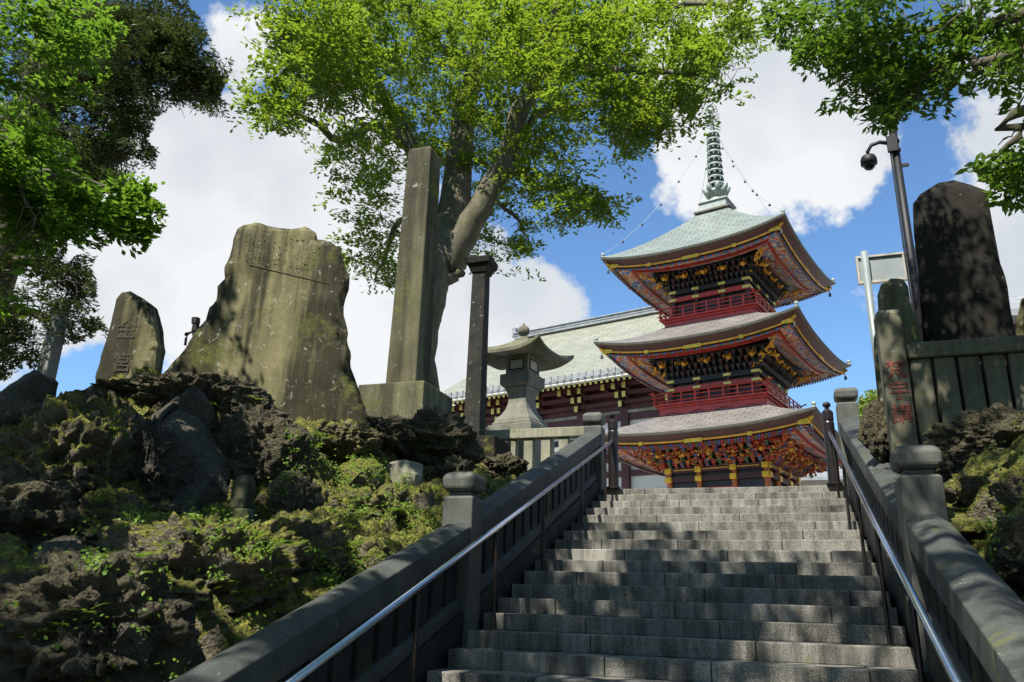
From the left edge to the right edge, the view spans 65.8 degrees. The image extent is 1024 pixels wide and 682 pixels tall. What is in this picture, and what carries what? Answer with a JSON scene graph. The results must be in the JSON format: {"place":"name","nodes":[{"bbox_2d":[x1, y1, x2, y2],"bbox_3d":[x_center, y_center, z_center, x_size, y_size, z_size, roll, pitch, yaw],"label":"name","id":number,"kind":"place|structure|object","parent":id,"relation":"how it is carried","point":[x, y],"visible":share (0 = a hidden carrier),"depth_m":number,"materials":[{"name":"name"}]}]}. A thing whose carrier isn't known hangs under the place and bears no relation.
{"place":"outdoors","nodes":[
{"label":"outdoors","id":0,"kind":"place"},
{"bbox_2d":[0,366,525,681],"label":"rocky bank","id":1,"kind":"structure","parent":0,"point":[215,638],"depth_m":7.72,"materials":[{"name":"green plant"}]},
{"bbox_2d":[0,403,42,427],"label":"lava boulder","id":2,"kind":"object","parent":1,"relation":"on","point":[15,417],"visible":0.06,"depth_m":8.12,"materials":[{"name":"grey stone"}]},
{"bbox_2d":[0,369,58,413],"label":"stone slab","id":3,"kind":"structure","parent":1,"relation":"on","point":[34,387],"depth_m":9.08,"materials":[{"name":"grey stone"}]},
{"bbox_2d":[0,463,87,548],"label":"lava boulder","id":4,"kind":"object","parent":1,"relation":"on","point":[55,502],"visible":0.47,"depth_m":6.09,"materials":[{"name":"grey stone"}]},
{"bbox_2d":[30,533,81,560],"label":"standing stone","id":5,"kind":"object","parent":1,"relation":"on","point":[64,542],"visible":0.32,"depth_m":5.76,"materials":[{"name":"grey stone"}]},
{"bbox_2d":[0,390,137,493],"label":"lava boulder","id":6,"kind":"object","parent":1,"relation":"on","point":[69,434],"visible":0.59,"depth_m":6.73,"materials":[{"name":"green stone"}]},
{"bbox_2d":[109,426,129,435],"bbox_3d":[-3.467,0.782,6.900,0.252,0.053,0.230,1,-19,1],"label":"fern","id":7,"kind":"object","parent":6,"relation":"on","point":[114,429],"visible":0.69,"depth_m":6.87,"materials":[{"name":"green plant"}]},
{"bbox_2d":[70,543,105,557],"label":"lava boulder","id":8,"kind":"object","parent":1,"relation":"on","point":[77,546],"visible":0.08,"depth_m":5.73,"materials":[{"name":"stone"}]},
{"bbox_2d":[73,384,126,407],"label":"lava boulder","id":9,"kind":"object","parent":1,"relation":"on","point":[89,393],"visible":0.16,"depth_m":8.75,"materials":[{"name":"grey stone"}]},
{"bbox_2d":[0,546,203,681],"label":"lava boulder","id":10,"kind":"object","parent":1,"relation":"on","point":[58,588],"visible":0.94,"depth_m":4.29,"materials":[{"name":"grey stone"}]},
{"bbox_2d":[19,565,46,569],"bbox_3d":[-2.783,1.313,4.585,0.230,0.040,0.182,-5,-20,18],"label":"fern","id":11,"kind":"object","parent":10,"relation":"on","point":[37,568],"visible":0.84,"depth_m":4.57,"materials":[{"name":"green plant"}]},
{"bbox_2d":[43,622,70,629],"bbox_3d":[-2.411,1.478,4.109,0.220,0.043,0.207,-5,-20,18],"label":"fern","id":12,"kind":"object","parent":10,"relation":"on","point":[55,623],"visible":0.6,"depth_m":4.09,"materials":[{"name":"green plant"}]},
{"bbox_2d":[69,603,105,613],"bbox_3d":[-2.279,1.427,4.224,0.266,0.062,0.218,5,-19,-10],"label":"fern","id":13,"kind":"object","parent":10,"relation":"on","point":[83,610],"visible":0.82,"depth_m":4.20,"materials":[{"name":"green plant"}]},
{"bbox_2d":[134,551,156,556],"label":"fern","id":14,"kind":"object","parent":10,"relation":"on","point":[141,554],"visible":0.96,"depth_m":4.59,"materials":[{"name":"green plant"}]},
{"bbox_2d":[65,483,149,547],"bbox_3d":[-3.405,1.596,6.628,1.046,0.801,1.028,-5,-20,18],"label":"lava boulder","id":15,"kind":"object","parent":1,"relation":"on","point":[119,500],"visible":0.26,"depth_m":6.34,"materials":[{"name":"stone"}]},
{"bbox_2d":[90,378,145,393],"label":"lava boulder","id":16,"kind":"object","parent":1,"relation":"on","point":[118,384],"visible":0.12,"depth_m":8.84,"materials":[{"name":"stone"}]},
{"bbox_2d":[95,291,165,379],"bbox_3d":[-4.772,0.252,10.034,0.806,1.786,0.423,0,-19,6],"label":"stone monument","id":17,"kind":"object","parent":1,"relation":"on","point":[134,339],"visible":0.69,"depth_m":9.93,"materials":[{"name":"grey stone"}]},
{"bbox_2d":[109,620,159,664],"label":"rock","id":18,"kind":"object","parent":1,"relation":"on","point":[127,637],"visible":0.35,"depth_m":4.34,"materials":[{"name":"grey stone"}]},
{"bbox_2d":[126,404,195,501],"bbox_3d":[-3.438,1.232,7.481,0.887,1.189,0.628,3,-19,-3],"label":"lava boulder","id":19,"kind":"object","parent":1,"relation":"on","point":[163,466],"visible":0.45,"depth_m":7.39,"materials":[{"name":"grey stone"}]},
{"bbox_2d":[147,394,180,422],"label":"standing stone","id":20,"kind":"object","parent":1,"relation":"on","point":[164,412],"visible":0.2,"depth_m":8.50,"materials":[{"name":"grey stone"}]},
{"bbox_2d":[147,499,182,516],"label":"lava boulder","id":21,"kind":"object","parent":1,"relation":"on","point":[162,506],"visible":0.3,"depth_m":7.17,"materials":[{"name":"stone"}]},
{"bbox_2d":[184,317,199,345],"bbox_3d":[-4.646,0.073,11.494,0.264,0.863,0.120,5,-19,-8],"label":"bronze staff","id":22,"kind":"object","parent":1,"relation":"on","point":[195,321],"visible":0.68,"depth_m":11.55,"materials":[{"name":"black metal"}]},
{"bbox_2d":[114,372,274,410],"bbox_3d":[-3.725,0.798,9.451,1.484,0.834,1.753,-5,-20,18],"label":"lava boulder","id":23,"kind":"object","parent":1,"relation":"on","point":[161,390],"visible":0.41,"depth_m":8.96,"materials":[{"name":"grey stone"}]},
{"bbox_2d":[161,409,230,514],"bbox_3d":[-3.383,1.295,7.892,1.205,1.374,1.090,-5,-20,18],"label":"standing stone","id":24,"kind":"object","parent":1,"relation":"on","point":[209,483],"visible":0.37,"depth_m":7.76,"materials":[{"name":"grey stone"}]},
{"bbox_2d":[178,386,214,432],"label":"standing stone","id":25,"kind":"object","parent":1,"relation":"on","point":[193,399],"visible":0.47,"depth_m":8.47,"materials":[{"name":"grey stone"}]},
{"bbox_2d":[89,507,307,623],"bbox_3d":[-2.369,1.815,5.828,1.880,1.179,1.194,-5,-20,18],"label":"lava boulder","id":26,"kind":"object","parent":1,"relation":"on","point":[196,588],"visible":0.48,"depth_m":5.43,"materials":[{"name":"stone"}]},
{"bbox_2d":[215,579,244,586],"bbox_3d":[-1.885,1.648,5.361,0.271,0.074,0.266,10,-20,-24],"label":"fern","id":27,"kind":"object","parent":26,"relation":"on","point":[232,581],"visible":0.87,"depth_m":5.32,"materials":[{"name":"green plant"}]},
{"bbox_2d":[240,530,274,538],"bbox_3d":[-1.759,1.345,5.460,0.312,0.061,0.234,-5,-20,18],"label":"fern","id":28,"kind":"object","parent":26,"relation":"on","point":[255,531],"visible":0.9,"depth_m":5.42,"materials":[{"name":"green plant"}]},
{"bbox_2d":[262,538,290,545],"bbox_3d":[-1.601,1.374,5.378,0.283,0.056,0.228,-5,-20,18],"label":"fern","id":29,"kind":"object","parent":26,"relation":"on","point":[277,539],"visible":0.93,"depth_m":5.34,"materials":[{"name":"green plant"}]},
{"bbox_2d":[227,475,261,522],"bbox_3d":[-2.590,1.529,7.601,0.340,0.480,0.220,-5,-20,18],"label":"stone marker","id":30,"kind":"object","parent":1,"relation":"on","point":[242,495],"visible":0.76,"depth_m":7.55,"materials":[{"name":"grey stone"}]},
{"bbox_2d":[215,394,293,423],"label":"lava boulder","id":31,"kind":"object","parent":1,"relation":"on","point":[230,405],"visible":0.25,"depth_m":9.04,"materials":[{"name":"grey stone"}]},
{"bbox_2d":[211,402,317,484],"bbox_3d":[-2.813,1.351,8.510,1.379,1.491,1.153,-5,-20,18],"label":"lava boulder","id":32,"kind":"object","parent":1,"relation":"on","point":[249,439],"visible":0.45,"depth_m":8.24,"materials":[{"name":"grey stone"}]},
{"bbox_2d":[164,222,368,423],"bbox_3d":[-3.230,0.090,11.050,3.014,3.677,0.533,1,-19,2],"label":"stone monument","id":33,"kind":"object","parent":1,"relation":"on","point":[274,325],"visible":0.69,"depth_m":10.90,"materials":[{"name":"grey stone"}]},
{"bbox_2d":[265,470,324,514],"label":"lava boulder","id":34,"kind":"object","parent":1,"relation":"on","point":[307,495],"visible":0.58,"depth_m":7.68,"materials":[{"name":"grey stone"}]},
{"bbox_2d":[287,412,310,422],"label":"lava boulder","id":35,"kind":"object","parent":1,"relation":"on","point":[300,418],"visible":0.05,"depth_m":10.45,"materials":[{"name":"green stone"}]},
{"bbox_2d":[261,506,356,583],"bbox_3d":[-1.864,1.912,6.753,1.132,1.076,1.449,-5,-20,18],"label":"lava boulder","id":36,"kind":"object","parent":1,"relation":"on","point":[322,526],"visible":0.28,"depth_m":6.57,"materials":[{"name":"stone"}]},
{"bbox_2d":[350,540,362,544],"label":"fern","id":37,"kind":"object","parent":36,"relation":"on","point":[357,542],"visible":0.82,"depth_m":7.11,"materials":[{"name":"green plant"}]},
{"bbox_2d":[361,553,387,557],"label":"fern","id":38,"kind":"object","parent":36,"relation":"on","point":[377,556],"visible":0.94,"depth_m":6.99,"materials":[{"name":"green plant"}]},
{"bbox_2d":[311,443,320,471],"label":"lava boulder","id":39,"kind":"object","parent":1,"relation":"on","point":[315,450],"visible":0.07,"depth_m":8.92,"materials":[{"name":"stone"}]},
{"bbox_2d":[320,452,327,461],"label":"lava boulder","id":40,"kind":"object","parent":1,"relation":"on","point":[323,455],"visible":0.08,"depth_m":9.68,"materials":[{"name":"green stone"}]},
{"bbox_2d":[313,477,340,507],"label":"lava boulder","id":41,"kind":"object","parent":1,"relation":"on","point":[330,496],"visible":0.19,"depth_m":8.27,"materials":[{"name":"green stone"}]},
{"bbox_2d":[313,418,383,462],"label":"lava boulder","id":42,"kind":"object","parent":1,"relation":"on","point":[350,437],"visible":0.77,"depth_m":9.76,"materials":[{"name":"brown stone"}]},
{"bbox_2d":[337,453,382,493],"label":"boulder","id":43,"kind":"object","parent":1,"relation":"on","point":[357,479],"visible":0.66,"depth_m":9.12,"materials":[{"name":"green plant"}]},
{"bbox_2d":[351,535,391,559],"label":"lava boulder","id":44,"kind":"object","parent":1,"relation":"on","point":[366,545],"visible":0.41,"depth_m":7.12,"materials":[{"name":"green stone"}]},
{"bbox_2d":[338,486,405,519],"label":"lava boulder","id":45,"kind":"object","parent":1,"relation":"on","point":[367,501],"visible":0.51,"depth_m":8.31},
{"bbox_2d":[362,415,416,455],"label":"lava boulder","id":46,"kind":"object","parent":1,"relation":"on","point":[398,437],"visible":0.62,"depth_m":10.55,"materials":[{"name":"grey stone"}]},
{"bbox_2d":[373,481,411,502],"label":"lava boulder","id":47,"kind":"object","parent":1,"relation":"on","point":[401,496],"visible":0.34,"depth_m":9.07,"materials":[{"name":"green stone"}]},
{"bbox_2d":[383,459,423,487],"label":"standing stone","id":48,"kind":"object","parent":1,"relation":"on","point":[414,470],"visible":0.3,"depth_m":9.70,"materials":[{"name":"grey stone"}]},
{"bbox_2d":[358,146,510,464],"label":"stone pillar","id":49,"kind":"structure","parent":1,"relation":"on","point":[406,389],"depth_m":13.15,"materials":[{"name":"grey stone"}]},
{"bbox_2d":[385,405,485,467],"bbox_3d":[-1.175,1.512,11.270,1.580,1.121,1.073,6,-19,-12],"label":"lava boulder","id":50,"kind":"object","parent":1,"relation":"on","point":[454,434],"visible":0.65,"depth_m":10.96,"materials":[{"name":"stone"}]},
{"bbox_2d":[423,453,474,480],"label":"lava boulder","id":51,"kind":"object","parent":1,"relation":"on","point":[453,463],"visible":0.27,"depth_m":10.72,"materials":[{"name":"grey stone"}]},
{"bbox_2d":[464,255,497,435],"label":"stone column","id":52,"kind":"structure","parent":1,"relation":"on","point":[483,268],"depth_m":13.94,"materials":[{"name":"grey stone"}]},
{"bbox_2d":[222,0,777,389],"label":"zelkova tree","id":53,"kind":"object","parent":1,"relation":"on","point":[605,31],"visible":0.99,"depth_m":15.70,"materials":[{"name":"green plant"}]},
{"bbox_2d":[482,452,528,477],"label":"lava boulder","id":54,"kind":"object","parent":1,"relation":"on","point":[507,464],"visible":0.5,"depth_m":11.83,"materials":[{"name":"stone"}]},
{"bbox_2d":[497,474,516,478],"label":"lava boulder","id":55,"kind":"object","parent":1,"relation":"on","point":[512,476],"visible":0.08,"depth_m":11.12,"materials":[{"name":"green stone"}]},
{"bbox_2d":[0,421,1023,678],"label":"ground cover","id":56,"kind":"object","parent":1,"relation":"on","point":[256,549],"visible":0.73,"depth_m":6.05,"materials":[{"name":"green plant"}]},
{"bbox_2d":[486,426,583,469],"bbox_3d":[0.413,2.142,13.923,1.830,1.186,0.240,-5,-20,18],"label":"stone fence","id":57,"kind":"object","parent":1,"relation":"on","point":[545,436],"visible":0.38,"depth_m":13.93,"materials":[{"name":"grey stone"}]},
{"bbox_2d":[0,0,1023,476],"label":"sky","id":58,"kind":"structure","parent":0,"point":[218,181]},
{"bbox_2d":[487,323,573,464],"bbox_3d":[0.200,1.458,16.306,1.900,3.878,1.900,-9,-21,29],"label":"stone lantern","id":59,"kind":"object","parent":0,"point":[523,360],"visible":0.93,"depth_m":16.23,"materials":[{"name":"stone"}]},
{"bbox_2d":[509,358,523,369],"bbox_3d":[0.097,0.479,16.401,0.340,0.228,0.027,-9,-21,29],"label":"window frame","id":60,"kind":"structure","parent":59,"relation":"in","point":[518,358],"depth_m":16.39,"materials":[{"name":"stone"}]},
{"bbox_2d":[510,359,522,368],"bbox_3d":[0.099,0.480,16.404,0.298,0.186,0.020,-9,-21,29],"label":"window","id":61,"kind":"structure","parent":59,"relation":"in","point":[518,363],"depth_m":16.40,"materials":[{"name":"paper"}]},
{"bbox_2d":[530,358,537,372],"bbox_3d":[0.451,0.518,16.487,0.027,0.228,0.340,-9,-21,29],"label":"window frame","id":62,"kind":"structure","parent":59,"relation":"in","point":[530,358],"depth_m":16.48,"materials":[{"name":"stone"}]},
{"bbox_2d":[531,360,536,370],"bbox_3d":[0.448,0.518,16.488,0.020,0.186,0.298,-9,-21,29],"label":"window","id":63,"kind":"structure","parent":59,"relation":"in","point":[533,364],"depth_m":16.49,"materials":[{"name":"paper"}]},
{"bbox_2d":[442,306,669,488],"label":"temple hall","id":64,"kind":"structure","parent":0,"point":[586,379],"depth_m":57.07,"materials":[{"name":"grey tile"}]},
{"bbox_2d":[593,102,850,487],"bbox_3d":[10.911,-1.407,40.779,10.700,25.576,10.700,-11,-22,33],"label":"three storey pagoda","id":65,"kind":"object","parent":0,"point":[727,357],"visible":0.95,"depth_m":37.56,"materials":[{"name":"red wood"}]},
{"bbox_2d":[799,466,843,486],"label":"wall","id":66,"kind":"structure","parent":0,"point":[814,481],"depth_m":57.61,"materials":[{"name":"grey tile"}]},
{"bbox_2d":[857,389,877,419],"bbox_3d":[11.035,3.804,23.558,2.321,4.707,2.523,6,-19,-14],"label":"leafy tree","id":67,"kind":"object","parent":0,"point":[862,401],"visible":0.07,"depth_m":23.70,"materials":[{"name":"green plant"}]},
{"bbox_2d":[839,417,916,664],"bbox_3d":[4.194,2.275,8.922,0.300,4.196,5.710,-5,-20,18],"label":"stone balustrade","id":68,"kind":"object","parent":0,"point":[875,479],"visible":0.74,"depth_m":8.09,"materials":[{"name":"grey stone"}]},
{"bbox_2d":[857,398,889,462],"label":"lava boulder","id":69,"kind":"object","parent":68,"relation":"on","point":[872,436],"visible":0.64,"depth_m":8.46,"materials":[{"name":"grey stone"}]},
{"bbox_2d":[956,411,1023,601],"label":"rocky bank","id":70,"kind":"structure","parent":0,"point":[979,509],"depth_m":6.16,"materials":[{"name":"green stone"}]},
{"bbox_2d":[855,246,917,368],"bbox_3d":[5.384,0.173,10.816,0.967,3.100,0.190,-5,-20,18],"label":"notice board","id":71,"kind":"object","parent":70,"relation":"on","point":[877,269],"visible":0.39,"depth_m":11.28,"materials":[{"name":"metal"}]},
{"bbox_2d":[758,0,1023,216],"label":"broadleaf tree","id":72,"kind":"object","parent":70,"relation":"on","point":[882,64],"visible":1,"depth_m":7.43,"materials":[{"name":"green plant"}]},
{"bbox_2d":[860,130,922,341],"bbox_3d":[5.193,-0.867,10.584,0.626,5.111,0.217,-2,-19,10],"label":"camera mast","id":73,"kind":"object","parent":70,"relation":"on","point":[868,161],"visible":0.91,"depth_m":10.84,"materials":[{"name":"black metal"}]},
{"bbox_2d":[874,309,918,455],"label":"engraved pillar","id":74,"kind":"structure","parent":70,"relation":"on","point":[896,391],"depth_m":8.20,"materials":[{"name":"stone"}]},
{"bbox_2d":[934,441,978,482],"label":"lava boulder","id":75,"kind":"object","parent":70,"relation":"on","point":[947,468],"visible":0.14,"depth_m":7.08,"materials":[{"name":"grey stone"}]},
{"bbox_2d":[910,361,1014,441],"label":"stone plinth","id":76,"kind":"structure","parent":70,"relation":"on","point":[960,391],"depth_m":8.36,"materials":[{"name":"black stone"}]},
{"bbox_2d":[874,278,920,404],"bbox_3d":[4.408,0.359,9.171,0.637,2.183,0.486,-5,-20,18],"label":"stone monument","id":77,"kind":"object","parent":76,"relation":"on","point":[893,293],"visible":0.18,"depth_m":9.15,"materials":[{"name":"grey stone"}]},
{"bbox_2d":[913,180,1015,364],"bbox_3d":[5.300,-0.726,9.481,0.915,2.410,0.664,-5,-20,18],"label":"stone monument","id":78,"kind":"object","parent":76,"relation":"on","point":[963,289],"visible":0.77,"depth_m":9.25,"materials":[{"name":"grey stone"}]},
{"bbox_2d":[1016,298,1023,334],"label":"stone monument","id":79,"kind":"object","parent":76,"relation":"on","point":[1020,325],"visible":0.42,"depth_m":9.02,"materials":[{"name":"grey stone"}]},
{"bbox_2d":[943,471,982,507],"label":"lava boulder","id":80,"kind":"object","parent":70,"relation":"on","point":[966,487],"visible":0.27,"depth_m":6.32,"materials":[{"name":"stone"}]},
{"bbox_2d":[905,335,1023,444],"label":"stone fence","id":81,"kind":"object","parent":70,"relation":"on","point":[967,354],"visible":0.51,"depth_m":8.05,"materials":[{"name":"grey stone"}]},
{"bbox_2d":[946,503,992,533],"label":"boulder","id":82,"kind":"object","parent":70,"relation":"on","point":[956,516],"visible":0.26,"depth_m":6.09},
{"bbox_2d":[922,402,1023,464],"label":"lava boulder","id":83,"kind":"object","parent":70,"relation":"on","point":[959,432],"visible":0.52,"depth_m":7.02,"materials":[{"name":"grey stone"}]},
{"bbox_2d":[992,505,1015,510],"bbox_3d":[3.695,1.263,5.935,0.187,0.043,0.166,-5,-20,18],"label":"fern","id":84,"kind":"object","parent":70,"relation":"on","point":[1006,508],"visible":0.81,"depth_m":5.90,"materials":[{"name":"green plant"}]},
{"bbox_2d":[986,450,1023,518],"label":"lava boulder","id":85,"kind":"object","parent":70,"relation":"on","point":[1005,487],"visible":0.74,"depth_m":5.93,"materials":[{"name":"stone"}]},
{"bbox_2d":[990,508,1023,592],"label":"lava boulder","id":86,"kind":"object","parent":70,"relation":"on","point":[1011,532],"visible":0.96,"depth_m":5.04,"materials":[{"name":"grey stone"}]},
{"bbox_2d":[991,410,1023,446],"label":"lava boulder","id":87,"kind":"object","parent":70,"relation":"on","point":[1013,415],"visible":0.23,"depth_m":6.85,"materials":[{"name":"grey stone"}]},
{"bbox_2d":[1009,295,1023,333],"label":"building","id":88,"kind":"structure","parent":0,"point":[1014,303],"depth_m":35.40,"materials":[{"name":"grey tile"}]},
{"bbox_3d":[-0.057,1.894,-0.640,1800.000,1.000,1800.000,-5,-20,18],"label":"ground","id":89,"kind":"structure","parent":0,"visible":0},
{"bbox_2d":[0,0,168,322],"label":"maple tree","id":90,"kind":"object","parent":89,"relation":"on","point":[76,207],"visible":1,"depth_m":7.56,"materials":[{"name":"green plant"}]},
{"bbox_2d":[170,521,469,681],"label":"stone balustrade","id":91,"kind":"object","parent":89,"relation":"on","point":[287,647],"visible":0.97,"depth_m":5.77,"materials":[{"name":"grey stone"}]},
{"bbox_2d":[427,485,925,681],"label":"stone staircase","id":92,"kind":"structure","parent":89,"relation":"on","point":[748,584],"depth_m":7.66,"materials":[{"name":"stone"}]},
{"bbox_2d":[285,412,620,681],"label":"handrail","id":93,"kind":"object","parent":92,"relation":"on","point":[611,444],"visible":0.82,"depth_m":7.39,"materials":[{"name":"metal"}]},
{"bbox_2d":[442,471,485,647],"bbox_3d":[-0.493,2.154,7.623,0.344,1.770,0.344,-5,-20,18],"label":"newel post","id":94,"kind":"object","parent":92,"relation":"on","point":[463,503],"visible":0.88,"depth_m":7.62,"materials":[{"name":"stone"}]},
{"bbox_2d":[479,431,600,629],"bbox_3d":[0.436,2.620,10.314,0.300,4.096,5.360,-5,-20,18],"label":"stone balustrade","id":95,"kind":"object","parent":92,"relation":"on","point":[519,545],"visible":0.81,"depth_m":9.55,"materials":[{"name":"grey stone"}]},
{"bbox_2d":[582,412,605,494],"bbox_3d":[1.392,2.057,13.343,0.344,1.720,0.344,-5,-20,18],"label":"newel post","id":96,"kind":"object","parent":92,"relation":"on","point":[594,421],"visible":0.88,"depth_m":13.37,"materials":[{"name":"stone"}]},
{"bbox_2d":[833,387,859,497],"bbox_3d":[5.210,1.662,12.143,0.344,1.920,0.344,-5,-20,18],"label":"newel post","id":97,"kind":"object","parent":92,"relation":"on","point":[845,400],"visible":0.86,"depth_m":12.21,"materials":[{"name":"stone"}]},
{"bbox_2d":[821,402,962,681],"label":"handrail","id":98,"kind":"object","parent":92,"relation":"on","point":[832,449],"visible":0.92,"depth_m":6.52,"materials":[{"name":"metal"}]},
{"bbox_2d":[889,444,948,681],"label":"newel post","id":99,"kind":"object","parent":92,"relation":"on","point":[919,486],"visible":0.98,"depth_m":6.14,"materials":[{"name":"stone"}]},
{"bbox_2d":[905,513,1023,681],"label":"stone balustrade","id":100,"kind":"object","parent":89,"relation":"on","point":[975,613],"visible":0.98,"depth_m":4.59,"materials":[{"name":"grey stone"}]},
{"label":"rocky bank","id":101,"kind":"structure","parent":0,"visible":0},
{"bbox_2d":[37,297,71,379],"bbox_3d":[-6.505,0.735,10.951,0.200,2.818,0.200,-5,-20,18],"label":"stone monument","id":102,"kind":"object","parent":101,"relation":"on","point":[48,364],"visible":0.26,"depth_m":11.11,"materials":[{"name":"grey stone"}]},
{"bbox_2d":[0,0,239,381],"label":"conifer tree","id":103,"kind":"object","parent":101,"relation":"on","point":[160,47],"visible":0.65,"depth_m":12.72,"materials":[{"name":"green plant"}]}
]}

